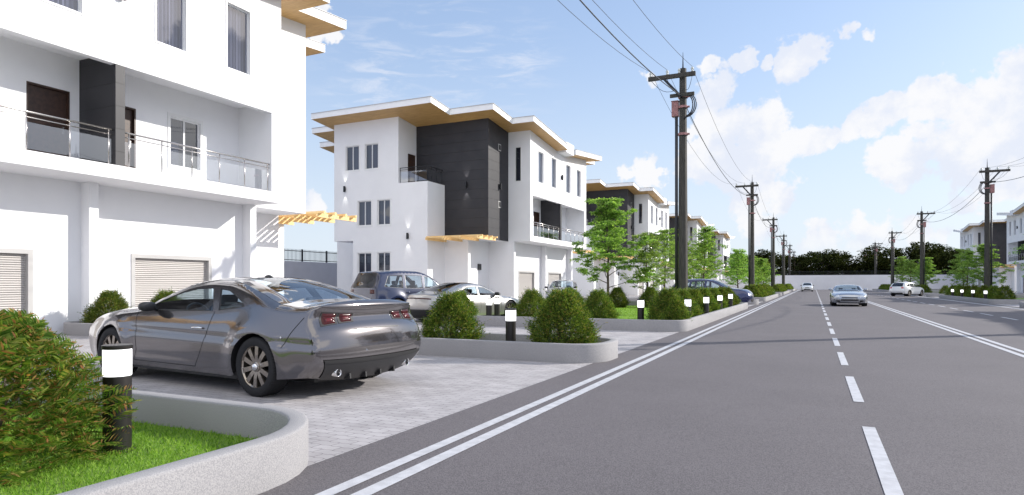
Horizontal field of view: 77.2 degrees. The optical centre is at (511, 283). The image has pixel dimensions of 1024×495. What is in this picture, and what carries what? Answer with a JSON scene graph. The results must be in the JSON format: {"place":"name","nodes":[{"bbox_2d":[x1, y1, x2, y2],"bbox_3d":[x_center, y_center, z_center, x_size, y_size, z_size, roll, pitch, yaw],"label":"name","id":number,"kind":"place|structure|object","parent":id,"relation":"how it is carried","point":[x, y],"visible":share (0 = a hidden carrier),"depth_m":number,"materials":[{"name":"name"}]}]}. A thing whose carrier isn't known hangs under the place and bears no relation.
{"place":"outdoors","nodes":[
{"label":"outdoors","id":0,"kind":"place"},
{"bbox_2d":[37,295,760,465],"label":"paving","id":1,"kind":"structure","parent":0,"point":[344,415],"depth_m":8.34,"materials":[{"name":"grey concrete"}]},
{"bbox_2d":[2,382,308,494],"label":"planter kerb","id":2,"kind":"structure","parent":1,"relation":"on","point":[275,453],"depth_m":4.36,"materials":[{"name":"concrete"}]},
{"bbox_2d":[0,402,256,494],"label":"lawn","id":3,"kind":"structure","parent":2,"relation":"in","point":[71,474],"depth_m":4.73,"materials":[{"name":"green plant"}]},
{"bbox_2d":[0,307,140,487],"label":"shrub","id":4,"kind":"object","parent":3,"relation":"on","point":[24,337],"visible":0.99,"depth_m":4.55,"materials":[{"name":"green plant"}]},
{"bbox_2d":[99,343,135,454],"bbox_3d":[-3.113,0.904,5.057,0.250,0.842,0.250,0,0,25],"label":"bollard lamp","id":5,"kind":"object","parent":3,"relation":"on","point":[117,364],"visible":0.84,"depth_m":4.98,"materials":[{"name":"grey metal"}]},
{"bbox_2d":[0,0,356,333],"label":"house","id":6,"kind":"structure","parent":1,"relation":"on","point":[148,148],"depth_m":19.36,"materials":[{"name":"white paint"}]},
{"bbox_2d":[0,248,32,318],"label":"garage door","id":7,"kind":"structure","parent":6,"relation":"in","point":[16,265],"depth_m":16.71,"materials":[{"name":"grey metal"}]},
{"bbox_2d":[26,81,69,156],"bbox_3d":[-12.572,-4.249,17.343,0.140,2.139,1.078,0,0,25],"label":"door","id":8,"kind":"structure","parent":6,"relation":"in","point":[42,136],"depth_m":17.37,"materials":[{"name":"brown wood"}]},
{"bbox_2d":[41,0,83,15],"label":"window","id":9,"kind":"structure","parent":6,"relation":"in","point":[70,5],"depth_m":16.44,"materials":[{"name":"white"}]},
{"bbox_2d":[125,106,135,167],"bbox_3d":[-11.755,-4.249,19.081,0.140,2.139,1.078,0,0,25],"label":"door","id":10,"kind":"structure","parent":6,"relation":"in","point":[130,113],"depth_m":19.48,"materials":[{"name":"brown wood"}]},
{"bbox_2d":[155,0,187,53],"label":"window","id":11,"kind":"structure","parent":6,"relation":"in","point":[167,12],"depth_m":19.14,"materials":[{"name":"white"}]},
{"bbox_2d":[131,254,211,307],"bbox_3d":[-10.977,0.238,20.726,0.165,2.275,2.860,0,0,25],"label":"garage door","id":12,"kind":"structure","parent":6,"relation":"in","point":[149,272],"depth_m":20.58,"materials":[{"name":"grey metal"}]},
{"bbox_2d":[167,112,202,173],"bbox_3d":[-10.957,-4.590,21.198,0.520,2.180,1.910,0,0,25],"label":"window","id":13,"kind":"structure","parent":6,"relation":"in","point":[179,131],"depth_m":21.42,"materials":[{"name":"white"}]},
{"bbox_2d":[226,0,250,76],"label":"window","id":14,"kind":"structure","parent":6,"relation":"in","point":[235,19],"depth_m":21.26,"materials":[{"name":"white"}]},
{"bbox_2d":[89,275,420,396],"bbox_3d":[-3.988,0.631,9.495,5.438,1.512,2.364,0,0,31],"label":"car","id":15,"kind":"object","parent":1,"relation":"on","point":[265,342],"visible":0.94,"depth_m":8.15,"materials":[{"name":"grey paint"}]},
{"bbox_2d":[284,261,336,300],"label":"boundary wall","id":16,"kind":"structure","parent":1,"relation":"on","point":[323,272],"depth_m":51.14,"materials":[{"name":"paint"}]},
{"bbox_2d":[284,248,336,262],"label":"picket fence","id":17,"kind":"object","parent":16,"relation":"on","point":[301,251],"visible":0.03,"depth_m":50.90,"materials":[{"name":"grey metal"}]},
{"bbox_2d":[64,321,617,362],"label":"planter kerb","id":18,"kind":"structure","parent":1,"relation":"on","point":[500,347],"depth_m":11.64,"materials":[{"name":"concrete"}]},
{"label":"soil","id":19,"kind":"structure","parent":18,"relation":"in","visible":0},
{"bbox_2d":[79,287,131,322],"bbox_3d":[-11.027,0.731,17.730,1.461,1.310,1.598,0,0,35],"label":"shrub","id":20,"kind":"object","parent":19,"relation":"on","point":[107,301],"visible":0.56,"depth_m":17.47,"materials":[{"name":"green plant"}]},
{"bbox_2d":[147,286,184,302],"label":"shrub","id":21,"kind":"object","parent":19,"relation":"on","point":[163,294],"visible":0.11,"depth_m":16.61,"materials":[{"name":"green plant"}]},
{"bbox_2d":[418,289,491,339],"bbox_3d":[-1.234,0.731,12.938,1.598,1.310,1.461,0,0,30],"label":"shrub","id":22,"kind":"object","parent":19,"relation":"on","point":[447,306],"visible":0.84,"depth_m":12.77,"materials":[{"name":"green plant"}]},
{"bbox_2d":[505,308,515,340],"bbox_3d":[-0.024,0.904,12.444,0.250,0.842,0.250,0,0,25],"label":"bollard lamp","id":23,"kind":"object","parent":19,"relation":"on","point":[510,324],"visible":0.77,"depth_m":12.36,"materials":[{"name":"grey metal"}]},
{"bbox_2d":[523,286,607,343],"bbox_3d":[0.913,0.695,11.901,1.549,1.388,1.694,0,0,-22],"label":"shrub","id":24,"kind":"object","parent":19,"relation":"on","point":[560,307],"visible":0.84,"depth_m":11.71,"materials":[{"name":"green plant"}]},
{"bbox_2d":[350,270,438,300],"bbox_3d":[-4.213,0.424,26.743,2.383,1.912,4.973,0,0,42],"label":"car","id":25,"kind":"object","parent":1,"relation":"on","point":[370,284],"visible":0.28,"depth_m":25.06,"materials":[{"name":"blue paint"}]},
{"bbox_2d":[405,282,518,319],"bbox_3d":[-1.747,0.668,24.472,2.243,1.423,5.039,0,0,41],"label":"car","id":26,"kind":"object","parent":1,"relation":"on","point":[420,303],"visible":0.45,"depth_m":23.43,"materials":[{"name":"grey paint"}]},
{"bbox_2d":[544,280,578,298],"bbox_3d":[3.361,0.568,42.836,2.188,1.625,4.715,0,0,13],"label":"car","id":27,"kind":"object","parent":1,"relation":"on","point":[572,283],"visible":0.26,"depth_m":42.44,"materials":[{"name":"grey paint"}]},
{"bbox_2d":[444,301,747,331],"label":"planter kerb","id":28,"kind":"structure","parent":1,"relation":"on","point":[684,325],"depth_m":19.13,"materials":[{"name":"concrete"}]},
{"bbox_2d":[534,306,649,319],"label":"lawn","id":29,"kind":"structure","parent":28,"relation":"in","point":[627,313],"depth_m":28.16,"materials":[{"name":"green plant"}]},
{"bbox_2d":[455,289,479,314],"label":"shrub","id":30,"kind":"object","parent":29,"relation":"on","point":[467,299],"visible":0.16,"depth_m":21.94,"materials":[{"name":"green plant"}]},
{"bbox_2d":[486,298,491,315],"bbox_3d":[-0.774,0.904,21.606,0.250,0.842,0.250,0,0,25],"label":"bollard lamp","id":31,"kind":"object","parent":29,"relation":"on","point":[488,306],"visible":0.76,"depth_m":21.52,"materials":[{"name":"grey metal"}]},
{"bbox_2d":[494,297,499,315],"bbox_3d":[-0.535,0.904,22.820,0.250,0.842,0.250,0,0,25],"label":"bollard lamp","id":32,"kind":"object","parent":29,"relation":"on","point":[496,306],"visible":0.76,"depth_m":22.73,"materials":[{"name":"grey metal"}]},
{"bbox_2d":[512,286,546,316],"bbox_3d":[0.643,0.721,20.991,1.461,1.324,1.491,0,0,22],"label":"shrub","id":33,"kind":"object","parent":29,"relation":"on","point":[528,303],"visible":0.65,"depth_m":20.75,"materials":[{"name":"green plant"}]},
{"bbox_2d":[580,286,622,318],"bbox_3d":[2.794,0.731,20.089,1.461,1.310,1.598,0,0,36],"label":"shrub","id":34,"kind":"object","parent":29,"relation":"on","point":[599,299],"visible":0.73,"depth_m":19.81,"materials":[{"name":"green plant"}]},
{"bbox_2d":[569,197,656,294],"bbox_3d":[5.448,-1.757,35.820,5.565,6.184,4.723,0,0,-32],"label":"maple tree","id":35,"kind":"object","parent":29,"relation":"on","point":[606,211],"visible":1,"depth_m":35.33,"materials":[{"name":"green plant"}]},
{"bbox_2d":[608,286,630,307],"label":"shrub","id":36,"kind":"object","parent":29,"relation":"on","point":[621,300],"visible":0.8,"depth_m":34.61,"materials":[{"name":"green plant"}]},
{"bbox_2d":[637,299,643,318],"bbox_3d":[3.907,0.904,19.459,0.250,0.842,0.250,0,0,25],"label":"bollard lamp","id":37,"kind":"object","parent":29,"relation":"on","point":[640,308],"visible":0.75,"depth_m":19.38,"materials":[{"name":"grey metal"}]},
{"bbox_2d":[618,231,674,292],"bbox_3d":[7.719,-0.819,36.629,3.256,4.308,3.713,0,0,-32],"label":"maple tree","id":38,"kind":"object","parent":29,"relation":"on","point":[651,257],"visible":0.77,"depth_m":36.41,"materials":[{"name":"green plant"}]},
{"bbox_2d":[638,286,657,306],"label":"shrub","id":39,"kind":"object","parent":29,"relation":"on","point":[649,292],"visible":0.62,"depth_m":34.92,"materials":[{"name":"green plant"}]},
{"bbox_2d":[645,286,695,319],"bbox_3d":[4.786,0.701,19.268,1.534,1.375,1.678,0,0,34],"label":"shrub","id":40,"kind":"object","parent":29,"relation":"on","point":[660,308],"visible":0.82,"depth_m":18.98,"materials":[{"name":"green plant"}]},
{"bbox_2d":[648,60,696,290],"bbox_3d":[6.840,-4.195,27.243,2.019,11.150,0.505,0,0,25],"label":"utility pole","id":41,"kind":"object","parent":29,"relation":"on","point":[679,107],"visible":0.95,"depth_m":26.99,"materials":[{"name":"brown wood"}]},
{"bbox_2d":[579,0,680,95],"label":"overhead cable","id":42,"kind":"object","parent":41,"relation":"attached to","point":[624,46],"visible":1,"depth_m":18.70,"materials":[{"name":"black plastic"}]},
{"bbox_2d":[665,286,704,318],"bbox_3d":[5.906,0.721,22.302,1.461,1.324,1.490,0,0,-25],"label":"shrub","id":43,"kind":"object","parent":29,"relation":"on","point":[684,294],"visible":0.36,"depth_m":22.06,"materials":[{"name":"green plant"}]},
{"bbox_2d":[688,285,712,314],"bbox_3d":[6.895,0.721,24.385,1.491,1.324,1.461,0,0,-36],"label":"shrub","id":44,"kind":"object","parent":29,"relation":"on","point":[698,296],"visible":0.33,"depth_m":24.12,"materials":[{"name":"green plant"}]},
{"bbox_2d":[697,287,721,311],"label":"shrub","id":45,"kind":"object","parent":29,"relation":"on","point":[712,299],"visible":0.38,"depth_m":26.46,"materials":[{"name":"green plant"}]},
{"bbox_2d":[709,286,728,308],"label":"shrub","id":46,"kind":"object","parent":29,"relation":"on","point":[715,291],"visible":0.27,"depth_m":28.93,"materials":[{"name":"green plant"}]},
{"bbox_2d":[724,286,740,305],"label":"shrub","id":47,"kind":"object","parent":29,"relation":"on","point":[736,300],"visible":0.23,"depth_m":33.71,"materials":[{"name":"green plant"}]},
{"bbox_2d":[671,279,753,302],"bbox_3d":[12.305,0.538,39.632,4.958,1.684,2.233,0,0,27],"label":"car","id":48,"kind":"object","parent":1,"relation":"on","point":[746,295],"visible":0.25,"depth_m":38.53,"materials":[{"name":"blue paint"}]},
{"bbox_2d":[311,96,601,300],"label":"house","id":49,"kind":"structure","parent":0,"point":[491,196],"depth_m":42.35,"materials":[{"name":"white paint"}]},
{"bbox_2d":[345,144,368,171],"bbox_3d":[-10.544,-8.355,43.002,1.900,2.230,0.520,0,0,25],"label":"window","id":50,"kind":"structure","parent":49,"relation":"in","point":[353,152],"depth_m":43.23,"materials":[{"name":"white"}]},
{"bbox_2d":[357,199,380,226],"bbox_3d":[-9.639,-4.635,42.576,1.900,2.230,0.520,0,0,25],"label":"window","id":51,"kind":"structure","parent":49,"relation":"in","point":[365,206],"depth_m":42.80,"materials":[{"name":"white"}]},
{"bbox_2d":[357,251,380,274],"bbox_3d":[-9.639,-0.970,42.576,1.900,2.700,0.520,0,0,25],"label":"window","id":52,"kind":"structure","parent":49,"relation":"in","point":[365,258],"depth_m":42.80,"materials":[{"name":"white glass"}]},
{"bbox_2d":[364,142,378,170],"bbox_3d":[-9.119,-8.355,42.331,1.850,2.230,0.520,0,0,25],"label":"window","id":53,"kind":"structure","parent":49,"relation":"in","point":[373,154],"depth_m":42.56,"materials":[{"name":"white"}]},
{"bbox_2d":[376,198,390,225],"bbox_3d":[-8.237,-4.635,41.916,1.800,2.230,0.520,0,0,25],"label":"window","id":54,"kind":"structure","parent":49,"relation":"in","point":[385,205],"depth_m":42.15,"materials":[{"name":"white glass"}]},
{"bbox_2d":[376,251,390,285],"bbox_3d":[-8.237,-0.970,41.916,1.800,2.700,0.520,0,0,25],"label":"window","id":55,"kind":"structure","parent":49,"relation":"in","point":[385,264],"depth_m":42.12,"materials":[{"name":"white glass"}]},
{"bbox_2d":[408,154,414,181],"bbox_3d":[-6.699,-7.510,42.624,0.040,2.100,0.910,0,0,25],"label":"door","id":56,"kind":"structure","parent":49,"relation":"in","point":[411,158],"depth_m":42.61,"materials":[{"name":"brown wood"}]},
{"bbox_2d":[515,147,520,181],"bbox_3d":[0.515,-8.025,43.346,1.180,2.850,0.520,0,0,25],"label":"window","id":57,"kind":"structure","parent":49,"relation":"in","point":[517,150],"depth_m":43.60,"materials":[{"name":"black glass"}]},
{"bbox_2d":[518,271,534,300],"bbox_3d":[1.004,0.238,46.188,0.165,2.275,2.860,0,0,25],"label":"garage door","id":58,"kind":"structure","parent":49,"relation":"in","point":[525,278],"depth_m":46.15,"materials":[{"name":"grey metal"}]},
{"bbox_2d":[534,212,538,236],"bbox_3d":[1.777,-4.249,47.836,0.140,2.139,1.078,0,0,25],"label":"door","id":59,"kind":"structure","parent":49,"relation":"in","point":[536,215],"depth_m":48.00,"materials":[{"name":"brown wood"}]},
{"bbox_2d":[538,150,543,184],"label":"window","id":60,"kind":"structure","parent":49,"relation":"in","point":[539,153],"depth_m":44.72,"materials":[{"name":"white"}]},
{"bbox_2d":[551,157,556,188],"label":"window","id":61,"kind":"structure","parent":49,"relation":"in","point":[552,159],"depth_m":46.95,"materials":[{"name":"white"}]},
{"bbox_2d":[548,272,561,287],"bbox_3d":[3.371,0.238,51.219,0.165,2.275,2.860,0,0,25],"label":"garage door","id":62,"kind":"structure","parent":49,"relation":"in","point":[552,276],"depth_m":51.25,"materials":[{"name":"grey metal"}]},
{"bbox_2d":[572,179,674,295],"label":"house","id":63,"kind":"structure","parent":0,"point":[651,205],"depth_m":72.81,"materials":[{"name":"white paint"}]},
{"bbox_2d":[258,290,1023,494],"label":"road","id":64,"kind":"structure","parent":0,"point":[760,402],"depth_m":6.48,"materials":[{"name":"grey asphalt"}]},
{"bbox_2d":[315,290,1023,494],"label":"road markings","id":65,"kind":"object","parent":64,"relation":"on","point":[888,479],"visible":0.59,"depth_m":5.90,"materials":[{"name":"paint"}]},
{"bbox_2d":[828,285,867,305],"bbox_3d":[21.178,0.724,40.425,2.214,1.312,4.670,0,0,25],"label":"car","id":66,"kind":"object","parent":64,"relation":"on","point":[859,296],"visible":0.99,"depth_m":38.66,"materials":[{"name":"grey paint"}]},
{"bbox_2d":[889,282,923,295],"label":"car","id":67,"kind":"object","parent":64,"relation":"on","point":[900,288],"visible":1,"depth_m":68.90,"materials":[{"name":"white paint"}]},
{"bbox_2d":[284,0,1023,269],"label":"sky","id":68,"kind":"structure","parent":0,"point":[850,119],"materials":[{"name":"blue"}]},
{"bbox_2d":[660,213,713,289],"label":"house","id":69,"kind":"structure","parent":0,"point":[696,222],"depth_m":103.76,"materials":[{"name":"white paint"}]},
{"bbox_2d":[702,229,734,287],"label":"house","id":70,"kind":"structure","parent":0,"point":[724,237],"depth_m":134.82,"materials":[{"name":"white paint"}]},
{"bbox_2d":[875,290,1023,306],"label":"paving","id":71,"kind":"structure","parent":0,"point":[1014,305],"depth_m":42.03,"materials":[{"name":"grey concrete"}]},
{"bbox_2d":[939,295,1023,304],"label":"planter kerb","id":72,"kind":"structure","parent":71,"relation":"on","point":[992,301],"depth_m":44.73,"materials":[{"name":"concrete"}]},
{"bbox_2d":[953,218,1016,291],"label":"house","id":73,"kind":"structure","parent":0,"point":[971,235],"depth_m":112.10,"materials":[{"name":"white paint"}]},
{"bbox_2d":[997,203,1023,292],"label":"house","id":74,"kind":"structure","parent":0,"point":[1015,228],"depth_m":93.02,"materials":[{"name":"white paint"}]},
{"label":"lawn","id":75,"kind":"structure","parent":0,"visible":0},
{"bbox_2d":[643,228,688,286],"bbox_3d":[12.704,-1.602,52.202,4.459,5.879,4.503,0,0,-43],"label":"maple tree","id":76,"kind":"object","parent":75,"relation":"on","point":[664,234],"visible":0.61,"depth_m":52.07,"materials":[{"name":"green plant"}]},
{"bbox_2d":[666,241,704,286],"bbox_3d":[15.105,-1.222,56.474,3.866,5.116,4.409,0,0,25],"label":"maple tree","id":77,"kind":"object","parent":75,"relation":"on","point":[691,258],"visible":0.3,"depth_m":56.19,"materials":[{"name":"green plant"}]},
{"bbox_2d":[688,243,728,285],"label":"maple tree","id":78,"kind":"object","parent":75,"relation":"on","point":[709,266],"visible":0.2,"depth_m":66.14,"materials":[{"name":"green plant"}]},
{"bbox_2d":[688,225,731,285],"bbox_3d":[18.195,-2.042,60.255,5.128,6.761,5.178,0,0,14],"label":"maple tree","id":79,"kind":"object","parent":75,"relation":"on","point":[706,236],"visible":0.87,"depth_m":60.29,"materials":[{"name":"green plant"}]},
{"bbox_2d":[735,181,758,286],"bbox_3d":[21.189,-4.195,57.736,2.019,11.150,0.505,0,0,25],"label":"utility pole","id":80,"kind":"object","parent":75,"relation":"on","point":[751,267],"visible":0.97,"depth_m":57.49,"materials":[{"name":"black wood"}]},
{"bbox_2d":[747,283,763,296],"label":"shrub","id":81,"kind":"object","parent":75,"relation":"on","point":[757,291],"visible":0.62,"depth_m":49.48,"materials":[{"name":"green plant"}]},
{"label":"lawn","id":82,"kind":"structure","parent":0,"visible":0},
{"bbox_2d":[720,253,747,283],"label":"maple tree","id":83,"kind":"object","parent":82,"relation":"on","point":[732,279],"visible":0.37,"depth_m":88.77,"materials":[{"name":"green plant"}]},
{"bbox_2d":[719,248,755,287],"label":"maple tree","id":84,"kind":"object","parent":82,"relation":"on","point":[736,262],"visible":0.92,"depth_m":83.09,"materials":[{"name":"green plant"}]},
{"bbox_2d":[744,255,764,282],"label":"maple tree","id":85,"kind":"object","parent":82,"relation":"on","point":[760,279],"visible":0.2,"depth_m":93.63,"materials":[{"name":"green plant"}]},
{"bbox_2d":[747,258,779,283],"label":"maple tree","id":86,"kind":"object","parent":82,"relation":"on","point":[761,262],"visible":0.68,"depth_m":97.22,"materials":[{"name":"green plant"}]},
{"bbox_2d":[762,212,777,286],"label":"utility pole","id":87,"kind":"object","parent":82,"relation":"on","point":[772,229],"visible":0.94,"depth_m":87.99,"materials":[{"name":"brown wood"}]},
{"label":"ground","id":88,"kind":"structure","parent":0,"visible":0},
{"bbox_2d":[754,249,793,274],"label":"dark tree","id":89,"kind":"object","parent":88,"relation":"on","point":[763,254],"visible":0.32,"depth_m":156.22,"materials":[{"name":"green plant"}]},
{"bbox_2d":[786,244,792,274],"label":"utility pole","id":90,"kind":"object","parent":88,"relation":"on","point":[789,259],"visible":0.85,"depth_m":148.98,"materials":[{"name":"black wood"}]},
{"bbox_2d":[775,254,817,274],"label":"dark tree","id":91,"kind":"object","parent":88,"relation":"on","point":[803,264],"visible":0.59,"depth_m":154.53,"materials":[{"name":"green plant"}]},
{"bbox_2d":[796,249,848,274],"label":"dark tree","id":92,"kind":"object","parent":88,"relation":"on","point":[828,256],"visible":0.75,"depth_m":152.37,"materials":[{"name":"green plant"}]},
{"bbox_2d":[822,254,865,274],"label":"dark tree","id":93,"kind":"object","parent":88,"relation":"on","point":[847,256],"visible":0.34,"depth_m":153.69,"materials":[{"name":"green plant"}]},
{"bbox_2d":[724,274,966,289],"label":"boundary wall","id":94,"kind":"structure","parent":88,"relation":"on","point":[827,282],"depth_m":138.45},
{"bbox_2d":[736,270,962,274],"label":"picket fence","id":95,"kind":"object","parent":94,"relation":"on","point":[851,274],"visible":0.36,"depth_m":138.08,"materials":[{"name":"grey metal"}]},
{"bbox_2d":[845,245,905,274],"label":"dark tree","id":96,"kind":"object","parent":88,"relation":"on","point":[868,262],"visible":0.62,"depth_m":150.31,"materials":[{"name":"green plant"}]},
{"bbox_2d":[872,242,882,274],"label":"utility pole","id":97,"kind":"object","parent":88,"relation":"on","point":[875,255],"visible":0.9,"depth_m":141.55,"materials":[{"name":"grey wood"}]},
{"bbox_2d":[878,241,951,274],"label":"dark tree","id":98,"kind":"object","parent":88,"relation":"on","point":[913,253],"visible":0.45,"depth_m":145.94,"materials":[{"name":"green plant"}]},
{"bbox_2d":[923,249,962,274],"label":"dark tree","id":99,"kind":"object","parent":88,"relation":"on","point":[950,255],"visible":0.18,"depth_m":140.89,"materials":[{"name":"green plant"}]},
{"label":"lawn","id":100,"kind":"structure","parent":0,"visible":0},
{"bbox_2d":[973,285,992,298],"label":"shrub","id":101,"kind":"object","parent":100,"relation":"on","point":[979,289],"visible":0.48,"depth_m":48.23,"materials":[{"name":"green plant"}]},
{"bbox_2d":[980,284,1005,298],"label":"shrub","id":102,"kind":"object","parent":100,"relation":"on","point":[992,289],"visible":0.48,"depth_m":45.53,"materials":[{"name":"green plant"}]},
{"bbox_2d":[979,163,1010,287],"bbox_3d":[37.585,-4.195,50.020,2.019,11.150,0.505,0,0,25],"label":"utility pole","id":103,"kind":"object","parent":100,"relation":"on","point":[989,188],"visible":0.99,"depth_m":50.08,"materials":[{"name":"brown wood"}]},
{"bbox_2d":[990,284,1016,298],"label":"shrub","id":104,"kind":"object","parent":100,"relation":"on","point":[1002,293],"visible":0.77,"depth_m":42.85,"materials":[{"name":"green plant"}]},
{"label":"lawn","id":105,"kind":"structure","parent":0,"visible":0},
{"bbox_2d":[916,208,934,284],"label":"utility pole","id":106,"kind":"object","parent":105,"relation":"on","point":[922,274],"visible":0.98,"depth_m":80.58,"materials":[{"name":"grey wood"}]},
{"bbox_2d":[942,248,981,284],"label":"maple tree","id":107,"kind":"object","parent":105,"relation":"on","point":[959,254],"visible":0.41,"depth_m":82.24,"materials":[{"name":"green plant"}]},
{"bbox_2d":[948,250,983,284],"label":"maple tree","id":108,"kind":"object","parent":105,"relation":"on","point":[968,255],"visible":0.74,"depth_m":77.37,"materials":[{"name":"green plant"}]},
{"bbox_2d":[958,243,1014,283],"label":"maple tree","id":109,"kind":"object","parent":105,"relation":"on","point":[980,251],"visible":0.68,"depth_m":71.99,"materials":[{"name":"green plant"}]},
{"label":"lawn","id":110,"kind":"structure","parent":0,"visible":0},
{"bbox_2d":[775,234,786,284],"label":"utility pole","id":111,"kind":"object","parent":110,"relation":"on","point":[783,258],"visible":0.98,"depth_m":118.46,"materials":[{"name":"grey wood"}]},
{"label":"lawn","id":112,"kind":"structure","parent":0,"visible":0},
{"bbox_2d":[888,231,901,283],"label":"utility pole","id":113,"kind":"object","parent":112,"relation":"on","point":[892,257],"visible":0.96,"depth_m":111.05,"materials":[{"name":"grey wood"}]},
{"bbox_2d":[890,256,919,282],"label":"maple tree","id":114,"kind":"object","parent":112,"relation":"on","point":[901,262],"visible":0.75,"depth_m":118.52,"materials":[{"name":"green plant"}]},
{"bbox_2d":[896,259,918,284],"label":"maple tree","id":115,"kind":"object","parent":112,"relation":"on","point":[911,264],"visible":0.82,"depth_m":113.67,"materials":[{"name":"green plant"}]},
{"bbox_2d":[906,257,940,283],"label":"maple tree","id":116,"kind":"object","parent":112,"relation":"on","point":[928,262],"visible":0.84,"depth_m":102.20,"materials":[{"name":"green plant"}]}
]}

